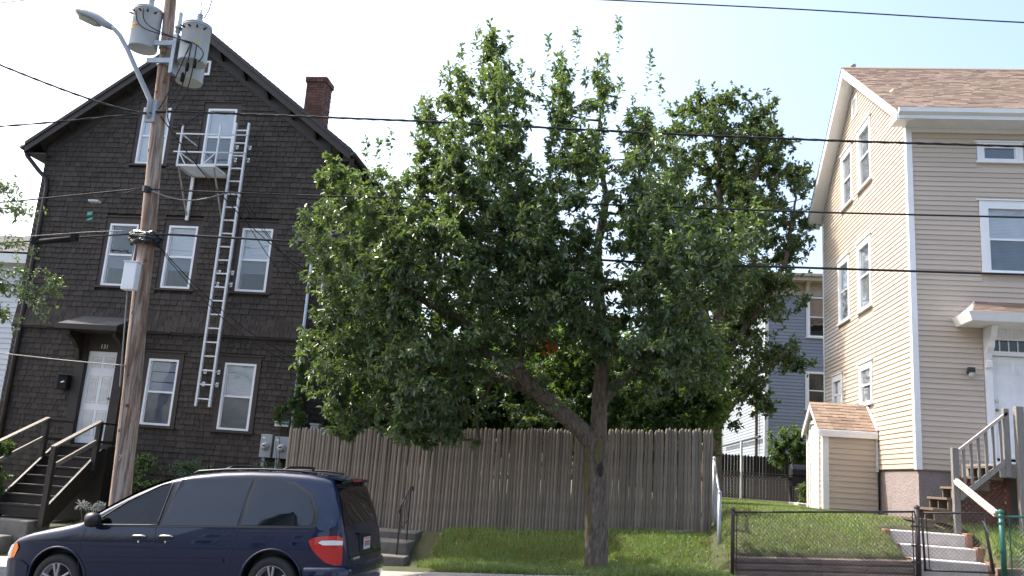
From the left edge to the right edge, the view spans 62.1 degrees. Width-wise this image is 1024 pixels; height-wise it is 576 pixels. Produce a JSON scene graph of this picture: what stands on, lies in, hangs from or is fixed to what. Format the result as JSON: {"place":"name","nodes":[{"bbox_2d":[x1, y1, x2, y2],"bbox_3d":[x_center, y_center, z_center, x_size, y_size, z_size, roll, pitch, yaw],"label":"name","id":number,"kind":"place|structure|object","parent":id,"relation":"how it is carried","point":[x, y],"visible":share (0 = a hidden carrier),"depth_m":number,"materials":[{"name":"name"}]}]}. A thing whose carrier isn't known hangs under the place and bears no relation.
{"place":"outdoors","nodes":[
{"label":"outdoors","id":0,"kind":"place"},
{"bbox_2d":[0,556,565,575],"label":"pavement","id":1,"kind":"structure","parent":0,"point":[3,560],"depth_m":13.24,"materials":[{"name":"concrete"}]},
{"bbox_2d":[108,0,184,505],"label":"utility pole","id":2,"kind":"object","parent":1,"relation":"on","point":[166,61],"visible":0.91,"depth_m":14.37,"materials":[{"name":"brown wood"}]},
{"bbox_2d":[0,353,126,365],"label":"guy wire","id":3,"kind":"object","parent":2,"relation":"attached to","point":[64,360],"visible":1,"depth_m":14.60,"materials":[{"name":"metal"}]},
{"bbox_2d":[1,233,129,242],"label":"telephone cable","id":4,"kind":"object","parent":2,"relation":"attached to","point":[84,237],"visible":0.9,"depth_m":14.59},
{"bbox_2d":[31,233,78,244],"bbox_3d":[-7.891,-0.837,14.670,0.800,0.217,0.100,2,-12,7],"label":"splice closure","id":5,"kind":"object","parent":4,"relation":"attached to","point":[72,237],"visible":1,"depth_m":14.63,"materials":[{"name":"plastic"}]},
{"bbox_2d":[3,230,132,237],"bbox_3d":[-13.325,-0.932,15.300,13.800,0.720,0.012,2,-12,7],"label":"messenger wire","id":6,"kind":"object","parent":2,"relation":"attached to","point":[69,233],"visible":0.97,"depth_m":14.66,"materials":[{"name":"metal"}]},
{"bbox_2d":[0,188,141,202],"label":"telephone cable","id":7,"kind":"object","parent":2,"relation":"attached to","point":[75,195],"visible":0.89,"depth_m":14.80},
{"bbox_2d":[62,189,140,197],"bbox_3d":[-7.160,-1.648,14.752,1.503,0.205,0.027,2,-12,8],"label":"loop cable","id":8,"kind":"object","parent":7,"relation":"hanging from","point":[103,196],"visible":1,"depth_m":14.73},
{"bbox_2d":[87,199,100,220],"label":"cable reflectors","id":9,"kind":"object","parent":8,"relation":"hanging from","point":[93,201],"visible":1,"depth_m":14.70,"materials":[{"name":"green plastic"}]},
{"bbox_2d":[0,64,151,112],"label":"service cable","id":10,"kind":"object","parent":2,"relation":"attached to","point":[73,93],"visible":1,"depth_m":15.24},
{"bbox_2d":[0,112,151,126],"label":"service cable","id":11,"kind":"object","parent":2,"relation":"attached to","point":[61,121],"visible":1,"depth_m":15.12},
{"bbox_2d":[75,7,158,122],"bbox_3d":[-7.085,-3.996,15.167,1.719,2.072,0.279,4,-12,-1],"label":"street lamp","id":12,"kind":"object","parent":2,"relation":"attached to","point":[92,18],"visible":1,"depth_m":15.17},
{"bbox_2d":[119,244,142,385],"bbox_3d":[-6.438,0.378,14.151,0.250,2.502,0.170,2,-12,7],"label":"junction box","id":13,"kind":"object","parent":2,"relation":"attached to","point":[131,275],"visible":1,"depth_m":14.20,"materials":[{"name":"white plastic"}]},
{"bbox_2d":[128,0,162,55],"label":"transformer","id":14,"kind":"object","parent":2,"relation":"attached to","point":[141,40],"visible":0.98,"depth_m":15.26,"materials":[{"name":"paint"}]},
{"bbox_2d":[135,10,189,41],"bbox_3d":[-6.203,-4.655,15.085,1.182,0.661,0.039,2,-12,9],"label":"transformer lead","id":15,"kind":"object","parent":14,"relation":"attached to","point":[153,31],"visible":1,"depth_m":15.09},
{"bbox_2d":[128,229,163,247],"bbox_3d":[-6.304,-0.857,14.531,0.642,0.286,0.290,2,-12,7],"label":"cable wrap","id":16,"kind":"object","parent":2,"relation":"attached to","point":[143,237],"visible":1,"depth_m":14.46,"materials":[{"name":"black plastic"}]},
{"bbox_2d":[175,12,182,33],"bbox_3d":[-5.933,-4.649,15.276,0.245,0.652,0.117,9,-13,-21],"label":"surge arrester","id":17,"kind":"object","parent":2,"relation":"attached to","point":[179,19],"visible":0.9,"depth_m":15.24,"materials":[{"name":"grey ceramic"}]},
{"bbox_2d":[150,190,227,200],"bbox_3d":[-5.561,-1.586,14.575,1.486,0.191,0.022,2,-12,7],"label":"loop cable","id":18,"kind":"object","parent":2,"relation":"attached to","point":[188,200],"visible":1,"depth_m":14.54,"materials":[{"name":"rubber"}]},
{"bbox_2d":[175,65,204,87],"bbox_3d":[-5.932,-4.157,15.679,0.566,0.755,0.587,2,-12,7],"label":"transformer","id":19,"kind":"object","parent":2,"relation":"attached to","point":[197,77],"visible":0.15,"depth_m":15.56,"materials":[{"name":"paint"}]},
{"bbox_2d":[177,10,212,69],"bbox_3d":[-5.680,-4.527,15.218,0.575,1.060,0.597,2,-12,7],"label":"transformer","id":20,"kind":"object","parent":2,"relation":"attached to","point":[198,30],"visible":0.99,"depth_m":15.05,"materials":[{"name":"paint"}]},
{"bbox_2d":[142,8,189,42],"bbox_3d":[-6.140,-4.655,15.064,1.013,0.700,0.036,2,-12,9],"label":"transformer lead","id":21,"kind":"object","parent":20,"relation":"attached to","point":[160,31],"visible":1,"depth_m":15.05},
{"bbox_2d":[158,42,190,109],"bbox_3d":[-5.930,-3.728,14.934,0.575,1.199,0.022,-2,-14,27],"label":"transformer lead","id":22,"kind":"object","parent":20,"relation":"hanging from","point":[175,76],"visible":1,"depth_m":14.91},
{"bbox_2d":[166,42,191,109],"bbox_3d":[-5.835,-3.719,14.939,0.456,1.198,0.052,-4,-14,33],"label":"transformer lead","id":23,"kind":"object","parent":20,"relation":"hanging from","point":[184,79],"visible":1,"depth_m":14.89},
{"bbox_2d":[166,110,200,128],"bbox_3d":[-5.761,-2.945,14.824,0.664,0.371,0.065,2,-12,7],"label":"transformer lead","id":24,"kind":"object","parent":23,"relation":"hanging from","point":[181,125],"visible":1,"depth_m":14.80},
{"bbox_2d":[174,46,196,110],"bbox_3d":[-5.724,-3.683,14.924,0.385,1.157,0.041,-5,-15,36],"label":"transformer lead","id":25,"kind":"object","parent":20,"relation":"hanging from","point":[188,83],"visible":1,"depth_m":14.86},
{"bbox_2d":[159,248,289,362],"bbox_3d":[-5.459,0.355,16.312,0.014,1.591,4.286,-1,-13,22],"label":"service drop","id":26,"kind":"object","parent":2,"relation":"attached to","point":[216,312],"visible":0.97,"depth_m":16.02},
{"bbox_2d":[160,247,294,358],"bbox_3d":[-5.415,0.298,16.320,0.016,1.513,4.319,-1,-13,23],"label":"service drop","id":27,"kind":"object","parent":2,"relation":"attached to","point":[219,307],"visible":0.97,"depth_m":16.04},
{"bbox_2d":[160,116,308,271],"bbox_3d":[-5.313,-1.694,16.749,0.020,1.796,4.393,-2,-13,26],"label":"service drop","id":28,"kind":"object","parent":2,"relation":"attached to","point":[220,193],"visible":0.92,"depth_m":16.11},
{"bbox_2d":[151,188,1023,217],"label":"telephone cable","id":29,"kind":"object","parent":2,"relation":"attached to","point":[619,205],"visible":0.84,"depth_m":13.54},
{"bbox_2d":[230,194,304,302],"bbox_3d":[-4.641,-0.648,16.417,0.014,1.102,4.183,3,-12,7],"label":"service drop","id":30,"kind":"object","parent":29,"relation":"hanging from","point":[263,248],"visible":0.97,"depth_m":16.00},
{"bbox_2d":[241,194,303,275],"bbox_3d":[-4.516,-0.887,16.456,0.014,0.602,4.186,3,-12,4],"label":"service drop","id":31,"kind":"object","parent":29,"relation":"hanging from","point":[267,233],"visible":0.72,"depth_m":15.73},
{"bbox_2d":[236,194,320,291],"bbox_3d":[-4.375,-0.730,16.426,0.012,0.900,4.233,2,-12,11],"label":"service drop","id":32,"kind":"object","parent":29,"relation":"hanging from","point":[269,238],"visible":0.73,"depth_m":15.69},
{"bbox_2d":[154,233,1023,275],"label":"telephone cable","id":33,"kind":"object","parent":2,"relation":"attached to","point":[762,266],"visible":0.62,"depth_m":13.23,"materials":[{"name":"rubber"}]},
{"bbox_2d":[156,110,1023,147],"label":"service cable","id":34,"kind":"object","parent":2,"relation":"attached to","point":[664,133],"visible":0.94,"depth_m":13.94,"materials":[{"name":"rubber"}]},
{"bbox_2d":[605,0,1023,22],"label":"primary cable","id":35,"kind":"object","parent":2,"relation":"attached to","point":[817,10],"visible":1,"depth_m":14.04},
{"bbox_2d":[0,466,1023,575],"bbox_3d":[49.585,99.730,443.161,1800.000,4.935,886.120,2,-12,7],"label":"lawn","id":36,"kind":"structure","parent":0,"point":[426,541],"depth_m":14.39,"materials":[{"name":"plant"}]},
{"bbox_2d":[0,439,17,494],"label":"stoop shrub","id":37,"kind":"object","parent":36,"relation":"on","point":[7,447],"visible":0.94,"depth_m":16.42,"materials":[{"name":"green plant"}]},
{"bbox_2d":[0,235,29,397],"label":"white house","id":38,"kind":"structure","parent":36,"relation":"on","point":[7,258],"depth_m":21.93,"materials":[{"name":"wood"}]},
{"bbox_2d":[0,516,49,553],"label":"entrance steps","id":39,"kind":"structure","parent":36,"relation":"on","point":[13,529],"depth_m":15.59,"materials":[{"name":"grey concrete"}]},
{"bbox_2d":[0,417,117,526],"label":"porch stairs","id":40,"kind":"structure","parent":36,"relation":"on","point":[53,482],"depth_m":17.00,"materials":[{"name":"brown paint"}]},
{"bbox_2d":[74,499,105,521],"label":"silver plant","id":41,"kind":"object","parent":36,"relation":"on","point":[97,506],"visible":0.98,"depth_m":16.13,"materials":[{"name":"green plant"}]},
{"bbox_2d":[132,451,163,493],"bbox_3d":[-7.549,4.075,17.343,1.089,1.473,0.486,2,-12,7],"label":"foundation shrub","id":42,"kind":"object","parent":36,"relation":"on","point":[145,463],"visible":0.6,"depth_m":17.39,"materials":[{"name":"green plant"}]},
{"bbox_2d":[167,458,227,477],"bbox_3d":[-6.427,4.126,17.228,1.315,1.350,0.551,2,-12,7],"label":"foundation shrub","id":43,"kind":"object","parent":36,"relation":"on","point":[191,468],"visible":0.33,"depth_m":17.31,"materials":[{"name":"green plant"}]},
{"bbox_2d":[0,33,443,520],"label":"shingled house","id":44,"kind":"structure","parent":36,"relation":"on","point":[232,424],"depth_m":18.94,"materials":[{"name":"brown"}]},
{"bbox_2d":[56,374,71,389],"bbox_3d":[-9.791,2.055,18.555,0.240,0.315,0.170,2,-12,7],"label":"mailbox","id":45,"kind":"object","parent":44,"relation":"attached to","point":[63,382],"visible":1,"depth_m":18.50,"materials":[{"name":"black metal"}]},
{"bbox_2d":[74,351,117,442],"bbox_3d":[-9.073,2.381,18.567,0.710,2.000,0.110,2,-12,7],"label":"door","id":46,"kind":"structure","parent":44,"relation":"in","point":[98,382],"depth_m":18.60,"materials":[{"name":"white paint"}]},
{"bbox_2d":[93,215,140,288],"bbox_3d":[-8.816,-0.766,19.405,0.990,1.675,0.580,2,-12,7],"label":"window","id":47,"kind":"structure","parent":44,"relation":"in","point":[115,249],"depth_m":19.31,"materials":[{"name":"white plastic"}]},
{"bbox_2d":[128,100,178,166],"bbox_3d":[-8.318,-3.590,19.769,0.990,1.625,0.180,2,-12,7],"label":"window","id":48,"kind":"structure","parent":44,"relation":"in","point":[140,147],"depth_m":19.74,"materials":[{"name":"white plastic"}]},
{"bbox_2d":[139,350,186,428],"bbox_3d":[-7.590,2.235,18.603,0.990,1.660,0.580,2,-12,7],"label":"window","id":49,"kind":"structure","parent":44,"relation":"in","point":[162,370],"depth_m":18.42,"materials":[{"name":"glass"}]},
{"bbox_2d":[153,217,204,291],"bbox_3d":[-7.407,-0.705,19.234,0.990,1.675,0.580,2,-12,7],"label":"window","id":50,"kind":"structure","parent":44,"relation":"in","point":[183,250],"depth_m":19.09,"materials":[{"name":"white plastic"}]},
{"bbox_2d":[173,124,247,220],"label":"escape balcony","id":51,"kind":"structure","parent":44,"relation":"attached to","point":[193,171],"depth_m":18.85,"materials":[{"name":"white paint"}]},
{"bbox_2d":[196,101,243,168],"bbox_3d":[-6.704,-3.479,19.769,1.000,1.625,0.580,2,-12,7],"label":"window","id":52,"kind":"structure","parent":44,"relation":"in","point":[211,123],"depth_m":19.60,"materials":[{"name":"white plastic"}]},
{"bbox_2d":[194,122,251,406],"bbox_3d":[-6.309,-0.598,18.701,0.365,6.400,0.252,2,-12,7],"label":"escape ladder","id":53,"kind":"object","parent":44,"relation":"attached to","point":[223,301],"visible":0.98,"depth_m":18.55,"materials":[{"name":"metal"}]},
{"bbox_2d":[209,354,264,433],"bbox_3d":[-5.854,2.309,18.392,1.010,1.660,0.580,2,-12,7],"label":"window","id":54,"kind":"structure","parent":44,"relation":"in","point":[239,377],"depth_m":18.20,"materials":[{"name":"glass"}]},
{"bbox_2d":[227,220,280,294],"bbox_3d":[-5.672,-0.631,19.023,1.010,1.675,0.580,2,-12,7],"label":"window","id":55,"kind":"structure","parent":44,"relation":"in","point":[252,267],"depth_m":18.88,"materials":[{"name":"white plastic"}]},
{"bbox_2d":[259,434,274,465],"bbox_3d":[-5.172,3.875,17.586,0.250,1.680,0.262,2,-12,7],"label":"electric meter","id":56,"kind":"object","parent":44,"relation":"attached to","point":[266,446],"visible":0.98,"depth_m":17.70,"materials":[{"name":"grey paint"}]},
{"bbox_2d":[273,436,288,468],"bbox_3d":[-4.821,3.905,17.541,0.360,1.650,0.262,2,-12,7],"label":"electric meter","id":57,"kind":"object","parent":44,"relation":"attached to","point":[280,444],"visible":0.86,"depth_m":17.65,"materials":[{"name":"grey paint"}]},
{"bbox_2d":[274,419,288,426],"bbox_3d":[-4.845,2.837,17.878,0.300,0.150,0.016,2,-12,7],"label":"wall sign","id":58,"kind":"object","parent":44,"relation":"attached to","point":[285,422],"visible":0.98,"depth_m":17.87,"materials":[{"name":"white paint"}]},
{"bbox_2d":[272,356,309,466],"bbox_3d":[-4.669,3.055,17.658,0.830,3.384,0.342,2,-12,7],"label":"climbing vine","id":59,"kind":"object","parent":44,"relation":"attached to","point":[298,415],"visible":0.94,"depth_m":17.76,"materials":[{"name":"green plant"}]},
{"bbox_2d":[246,460,282,468],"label":"foundation shrub","id":60,"kind":"object","parent":36,"relation":"on","point":[279,466],"visible":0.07,"depth_m":17.20,"materials":[{"name":"green plant"}]},
{"bbox_2d":[310,423,321,453],"bbox_3d":[-4.087,3.733,17.219,0.200,1.950,0.180,2,-12,7],"label":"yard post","id":61,"kind":"object","parent":36,"relation":"on","point":[314,425],"visible":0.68,"depth_m":17.34,"materials":[{"name":"grey paint"}]},
{"bbox_2d":[317,368,444,462],"bbox_3d":[-2.746,3.314,18.441,3.190,3.620,2.063,2,-12,7],"label":"yard shrub","id":62,"kind":"object","parent":36,"relation":"on","point":[382,422],"visible":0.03,"depth_m":18.20,"materials":[{"name":"green plant"}]},
{"bbox_2d":[379,528,422,565],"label":"fence steps","id":63,"kind":"structure","parent":36,"relation":"on","point":[388,537],"depth_m":14.72,"materials":[{"name":"grey concrete"}]},
{"bbox_2d":[396,486,413,554],"bbox_3d":[-1.898,4.095,15.028,0.037,1.143,0.946,2,-12,7],"label":"iron railing","id":64,"kind":"object","parent":63,"relation":"on","point":[401,509],"visible":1,"depth_m":15.00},
{"bbox_2d":[375,274,515,473],"bbox_3d":[-2.048,2.639,23.844,4.716,6.683,2.633,2,-12,7],"label":"yard tree","id":65,"kind":"object","parent":36,"relation":"on","point":[452,326],"visible":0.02,"depth_m":24.00,"materials":[{"name":"green plant"}]},
{"bbox_2d":[413,330,559,505],"bbox_3d":[-0.721,3.058,18.815,3.549,4.186,2.183,2,-12,7],"label":"yard shrub","id":66,"kind":"object","parent":36,"relation":"on","point":[493,417],"visible":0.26,"depth_m":18.53,"materials":[{"name":"green plant"}]},
{"bbox_2d":[285,426,712,532],"bbox_3d":[-0.373,3.740,16.172,8.184,2.600,0.221,2,-12,7],"label":"stockade fence","id":67,"kind":"object","parent":36,"relation":"on","point":[453,483],"visible":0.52,"depth_m":16.04,"materials":[{"name":"brown wood"}]},
{"bbox_2d":[288,14,773,569],"bbox_3d":[0.284,-0.306,14.547,8.254,10.208,4.583,2,-12,7],"label":"fruit tree","id":68,"kind":"object","parent":36,"relation":"on","point":[552,284],"visible":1,"depth_m":13.80,"materials":[{"name":"green plant"}]},
{"bbox_2d":[494,289,621,473],"bbox_3d":[1.299,2.880,23.943,4.677,6.258,2.628,2,-12,7],"label":"yard tree","id":69,"kind":"object","parent":36,"relation":"on","point":[561,348],"visible":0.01,"depth_m":23.61,"materials":[{"name":"green plant"}]},
{"bbox_2d":[429,528,712,572],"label":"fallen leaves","id":70,"kind":"object","parent":36,"relation":"on","point":[579,554],"depth_m":14.83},
{"bbox_2d":[505,314,663,460],"bbox_3d":[1.593,2.735,18.380,3.490,4.690,2.121,2,-12,7],"label":"yard shrub","id":71,"kind":"object","parent":36,"relation":"on","point":[620,409],"visible":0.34,"depth_m":18.13,"materials":[{"name":"green plant"}]},
{"bbox_2d":[606,338,723,483],"bbox_3d":[4.035,3.513,23.423,3.606,4.797,2.568,2,-12,7],"label":"yard tree","id":72,"kind":"object","parent":36,"relation":"on","point":[716,434],"visible":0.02,"depth_m":22.88,"materials":[{"name":"green plant"}]},
{"bbox_2d":[622,285,741,484],"bbox_3d":[3.736,2.466,18.802,2.674,5.344,2.190,2,-12,7],"label":"yard shrub","id":73,"kind":"object","parent":36,"relation":"on","point":[704,409],"visible":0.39,"depth_m":18.36,"materials":[{"name":"green plant"}]},
{"bbox_2d":[712,456,721,544],"bbox_3d":[3.685,4.090,15.319,0.078,2.105,1.276,2,-12,9],"label":"galvanised fence","id":74,"kind":"object","parent":36,"relation":"on","point":[716,497],"visible":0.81,"depth_m":15.35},
{"bbox_2d":[625,79,822,490],"bbox_3d":[6.541,-0.002,26.232,6.417,13.242,5.117,2,-12,7],"label":"oak tree","id":75,"kind":"object","parent":36,"relation":"on","point":[736,187],"visible":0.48,"depth_m":25.66,"materials":[{"name":"green plant"}]},
{"bbox_2d":[642,453,805,502],"bbox_3d":[7.693,6.366,28.613,6.503,1.548,0.090,2,-12,7],"label":"back fence","id":76,"kind":"object","parent":36,"relation":"on","point":[750,463],"visible":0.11,"depth_m":28.57,"materials":[{"name":"grey wood"}]},
{"bbox_2d":[721,441,798,500],"bbox_3d":[7.647,5.977,27.699,5.004,1.920,0.080,2,-12,7],"label":"chain fence","id":77,"kind":"object","parent":36,"relation":"on","point":[741,461],"visible":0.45,"depth_m":27.61,"materials":[{"name":"metal"}]},
{"bbox_2d":[722,272,823,497],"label":"blue house","id":78,"kind":"structure","parent":36,"relation":"on","point":[796,393],"depth_m":33.34,"materials":[{"name":"grey"}]},
{"bbox_2d":[806,296,822,338],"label":"window","id":79,"kind":"structure","parent":78,"relation":"in","point":[814,311],"depth_m":33.57,"materials":[{"name":"white plastic"}]},
{"bbox_2d":[805,371,823,409],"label":"window","id":80,"kind":"structure","parent":78,"relation":"in","point":[814,384],"depth_m":33.24,"materials":[{"name":"glass"}]},
{"bbox_2d":[765,422,805,500],"bbox_3d":[8.940,5.533,26.957,1.789,2.566,0.930,2,-12,7],"label":"yard bush","id":81,"kind":"object","parent":36,"relation":"on","point":[782,455],"visible":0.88,"depth_m":26.96,"materials":[{"name":"green plant"}]},
{"bbox_2d":[777,464,806,501],"bbox_3d":[8.513,5.880,25.409,1.020,1.170,0.500,2,-12,7],"label":"barbecue grill","id":82,"kind":"object","parent":36,"relation":"on","point":[795,471],"visible":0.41,"depth_m":25.25,"materials":[{"name":"black metal"}]},
{"bbox_2d":[794,481,806,502],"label":"garden plant","id":83,"kind":"object","parent":36,"relation":"on","point":[803,493],"visible":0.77,"depth_m":21.48,"materials":[{"name":"green plant"}]},
{"bbox_2d":[729,556,915,575],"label":"timber edging","id":84,"kind":"object","parent":36,"relation":"on","point":[760,567],"visible":0.93,"depth_m":13.69,"materials":[{"name":"wood"}]},
{"bbox_2d":[730,505,921,575],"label":"chain link fence","id":85,"kind":"object","parent":36,"relation":"on","point":[917,542],"visible":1,"depth_m":13.66,"materials":[{"name":"metal"}]},
{"bbox_2d":[920,512,995,573],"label":"chain link gate","id":86,"kind":"structure","parent":85,"relation":"attached to","point":[989,552],"depth_m":13.45,"materials":[{"name":"metal"}]},
{"bbox_2d":[801,402,878,513],"bbox_3d":[7.681,4.012,19.983,1.320,2.740,1.736,2,-12,7],"label":"cellar entry","id":87,"kind":"object","parent":36,"relation":"on","point":[842,467],"visible":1,"depth_m":19.26,"materials":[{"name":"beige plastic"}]},
{"bbox_2d":[811,424,817,507],"bbox_3d":[7.158,4.194,20.020,0.048,1.970,0.820,2,-12,7],"label":"door","id":88,"kind":"structure","parent":87,"relation":"in","point":[814,435],"depth_m":20.07,"materials":[{"name":"white paint"}]},
{"bbox_2d":[807,64,1023,525],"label":"beige house","id":89,"kind":"structure","parent":36,"relation":"on","point":[902,351],"depth_m":17.93,"materials":[{"name":"plastic"}]},
{"bbox_2d":[830,371,842,403],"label":"window","id":90,"kind":"structure","parent":89,"relation":"in","point":[837,381],"depth_m":22.93,"materials":[{"name":"white plastic"}]},
{"bbox_2d":[836,252,850,326],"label":"window","id":91,"kind":"structure","parent":89,"relation":"in","point":[844,310],"depth_m":22.73,"materials":[{"name":"white plastic"}]},
{"bbox_2d":[839,143,853,211],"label":"window","id":92,"kind":"structure","parent":89,"relation":"in","point":[847,198],"depth_m":22.91,"materials":[{"name":"white plastic"}]},
{"bbox_2d":[855,113,871,194],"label":"window","id":93,"kind":"structure","parent":89,"relation":"in","point":[864,166],"depth_m":21.37,"materials":[{"name":"white plastic"}]},
{"bbox_2d":[855,232,872,314],"bbox_3d":[8.665,-0.335,20.823,0.180,1.815,1.240,2,-12,7],"label":"window","id":94,"kind":"structure","parent":89,"relation":"in","point":[864,278],"depth_m":20.91,"materials":[{"name":"white plastic"}]},
{"bbox_2d":[857,358,873,405],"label":"window","id":95,"kind":"structure","parent":89,"relation":"in","point":[865,368],"depth_m":20.38,"materials":[{"name":"white plastic"}]},
{"bbox_2d":[966,367,974,377],"bbox_3d":[9.144,1.698,16.935,0.120,0.220,0.168,2,-12,7],"label":"wall lamp","id":96,"kind":"object","parent":89,"relation":"attached to","point":[970,371],"visible":1,"depth_m":16.88,"materials":[{"name":"black metal"}]},
{"bbox_2d":[974,140,1023,163],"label":"window","id":97,"kind":"structure","parent":89,"relation":"in","point":[986,155],"depth_m":17.92,"materials":[{"name":"white plastic"}]},
{"bbox_2d":[976,198,1023,275],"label":"window","id":98,"kind":"structure","parent":89,"relation":"in","point":[1001,239],"depth_m":17.57,"materials":[{"name":"white plastic"}]},
{"bbox_2d":[992,356,1023,458],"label":"door","id":99,"kind":"structure","parent":89,"relation":"in","point":[1008,372],"depth_m":16.96,"materials":[{"name":"white paint"}]},
{"bbox_2d":[882,528,995,575],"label":"garden steps","id":100,"kind":"structure","parent":36,"relation":"on","point":[970,558],"depth_m":14.01,"materials":[{"name":"concrete"}]},
{"bbox_2d":[901,406,1023,535],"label":"wooden porch","id":101,"kind":"object","parent":36,"relation":"on","point":[978,477],"visible":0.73,"depth_m":14.89,"materials":[{"name":"grey wood"}]},
{"bbox_2d":[948,519,1023,556],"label":"yard grass","id":102,"kind":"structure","parent":36,"relation":"on","point":[994,532],"depth_m":14.28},
{"bbox_2d":[994,568,1023,575],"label":"timber edging","id":103,"kind":"object","parent":36,"relation":"on","point":[1009,571],"visible":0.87,"depth_m":13.36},
{"bbox_2d":[997,509,1023,575],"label":"green fence","id":104,"kind":"object","parent":36,"relation":"on","point":[1001,523],"visible":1,"depth_m":13.36,"materials":[{"name":"metal"}]},
{"bbox_2d":[954,479,997,516],"bbox_3d":[7.722,3.482,14.159,0.090,0.582,1.226,4,-12,0],"label":"garden handrail","id":105,"kind":"object","parent":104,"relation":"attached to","point":[979,500],"visible":1,"depth_m":14.08,"materials":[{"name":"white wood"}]},
{"bbox_2d":[0,0,1023,474],"label":"sky","id":106,"kind":"structure","parent":0,"point":[378,57],"materials":[{"name":"white"}]},
{"bbox_2d":[415,512,735,575],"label":"bank grass","id":107,"kind":"structure","parent":0,"point":[651,545],"depth_m":14.60,"materials":[{"name":"plant"}]},
{"bbox_2d":[717,498,908,555],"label":"lawn grass","id":108,"kind":"structure","parent":0,"point":[745,504],"depth_m":14.85,"materials":[{"name":"plant"}]},
{"bbox_3d":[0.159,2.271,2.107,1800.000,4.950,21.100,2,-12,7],"label":"road","id":109,"kind":"structure","parent":0,"visible":0},
{"bbox_2d":[0,566,5,575],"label":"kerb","id":110,"kind":"structure","parent":109,"relation":"on","point":[2,570],"depth_m":13.42,"materials":[{"name":"concrete"}]},
{"bbox_2d":[0,172,66,334],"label":"street tree","id":111,"kind":"object","parent":109,"relation":"on","point":[16,211],"visible":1,"depth_m":13.81,"materials":[{"name":"green plant"}]},
{"bbox_2d":[6,466,383,575],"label":"minivan","id":112,"kind":"object","parent":109,"relation":"on","point":[262,521],"visible":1,"depth_m":11.12,"materials":[{"name":"blue paint"}]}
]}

